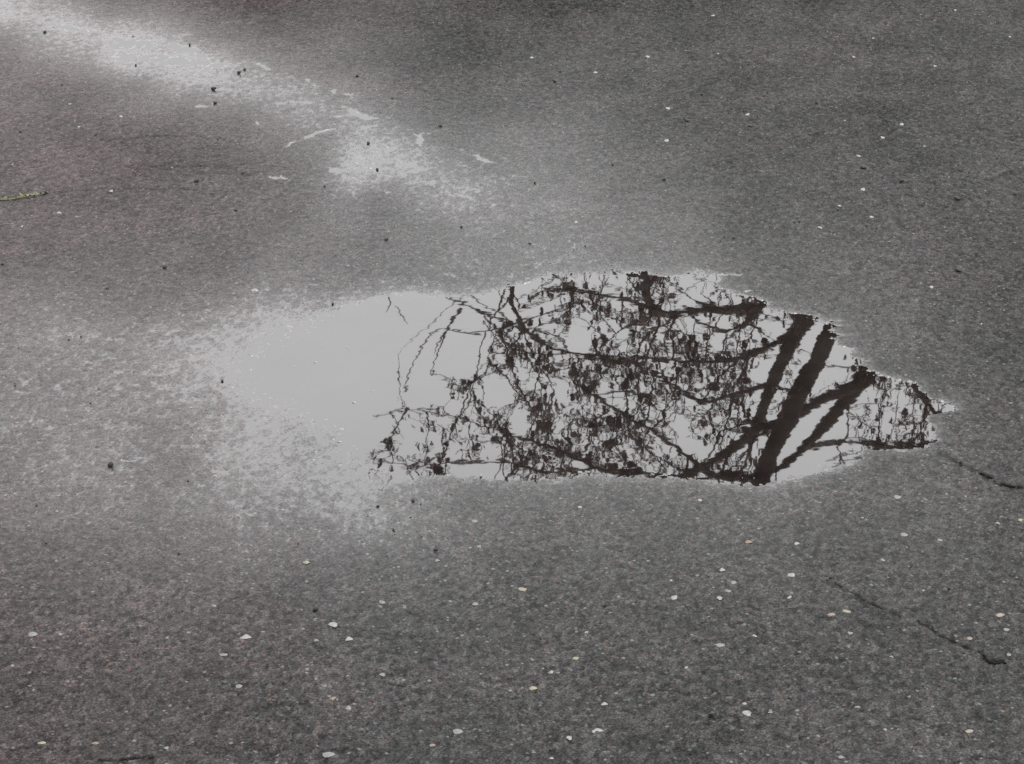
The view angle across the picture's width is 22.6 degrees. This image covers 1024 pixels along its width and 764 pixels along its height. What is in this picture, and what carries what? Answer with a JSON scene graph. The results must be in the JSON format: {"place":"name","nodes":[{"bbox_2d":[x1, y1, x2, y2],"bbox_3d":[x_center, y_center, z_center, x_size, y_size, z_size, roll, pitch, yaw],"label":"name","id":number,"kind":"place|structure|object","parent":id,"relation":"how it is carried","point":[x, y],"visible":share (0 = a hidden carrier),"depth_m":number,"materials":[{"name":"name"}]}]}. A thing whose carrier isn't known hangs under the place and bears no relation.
{"place":"outdoors","nodes":[
{"label":"outdoors","id":0,"kind":"place"},
{"bbox_2d":[0,0,1023,763],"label":"asphalt","id":1,"kind":"structure","parent":0,"point":[106,590],"depth_m":4.29,"materials":[{"name":"grey asphalt"}]},
{"bbox_2d":[0,190,47,199],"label":"weed sprig","id":2,"kind":"object","parent":1,"relation":"on","point":[22,195],"visible":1,"depth_m":5.19,"materials":[{"name":"green plant"}]},
{"bbox_2d":[28,632,36,636],"bbox_3d":[-0.641,0.337,3.426,0.012,0.003,0.014,-3,22,-6],"label":"stone chip","id":3,"kind":"object","parent":1,"relation":"on","point":[31,634],"visible":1,"depth_m":3.42,"materials":[{"name":"white stone"}]},
{"bbox_2d":[240,634,250,638],"bbox_3d":[-0.356,0.341,3.418,0.014,0.004,0.014,17,28,36],"label":"stone chip","id":4,"kind":"object","parent":1,"relation":"on","point":[245,636],"visible":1,"depth_m":3.42,"materials":[{"name":"white stone"}]},
{"bbox_2d":[0,0,532,234],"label":"puddle","id":5,"kind":"object","parent":1,"relation":"on","point":[173,60],"visible":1,"depth_m":6.14,"materials":[{"name":"liquid"}]},
{"bbox_2d":[323,752,334,757],"bbox_3d":[-0.224,0.456,3.132,0.015,0.003,0.013,-6,23,-14],"label":"stone chip","id":6,"kind":"object","parent":1,"relation":"on","point":[328,754],"visible":1,"depth_m":3.13,"materials":[{"name":"white stone"}]},
{"bbox_2d":[328,622,336,627],"bbox_3d":[-0.241,0.328,3.452,0.013,0.004,0.014,2,22,4],"label":"stone chip","id":7,"kind":"object","parent":1,"relation":"on","point":[333,624],"visible":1,"depth_m":3.45,"materials":[{"name":"white stone"}]},
{"bbox_2d":[453,729,462,733],"bbox_3d":[-0.067,0.435,3.188,0.012,0.003,0.014,-5,23,-13],"label":"stone chip","id":8,"kind":"object","parent":1,"relation":"on","point":[457,731],"visible":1,"depth_m":3.19,"materials":[{"name":"white stone"}]},
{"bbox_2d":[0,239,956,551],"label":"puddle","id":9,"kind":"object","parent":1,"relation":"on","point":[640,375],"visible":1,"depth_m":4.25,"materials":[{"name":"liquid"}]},
{"bbox_2d":[742,711,751,715],"bbox_3d":[0.296,0.419,3.230,0.013,0.004,0.014,5,23,13],"label":"stone chip","id":10,"kind":"object","parent":1,"relation":"on","point":[746,713],"visible":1,"depth_m":3.23,"materials":[{"name":"white stone"}]},
{"bbox_2d":[985,658,1006,664],"bbox_3d":[0.632,0.367,3.353,0.030,0.005,0.012,11,25,26],"label":"crack","id":11,"kind":"object","parent":1,"relation":"on","point":[995,663],"visible":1,"depth_m":3.35,"materials":[{"name":"black asphalt"}]}
]}

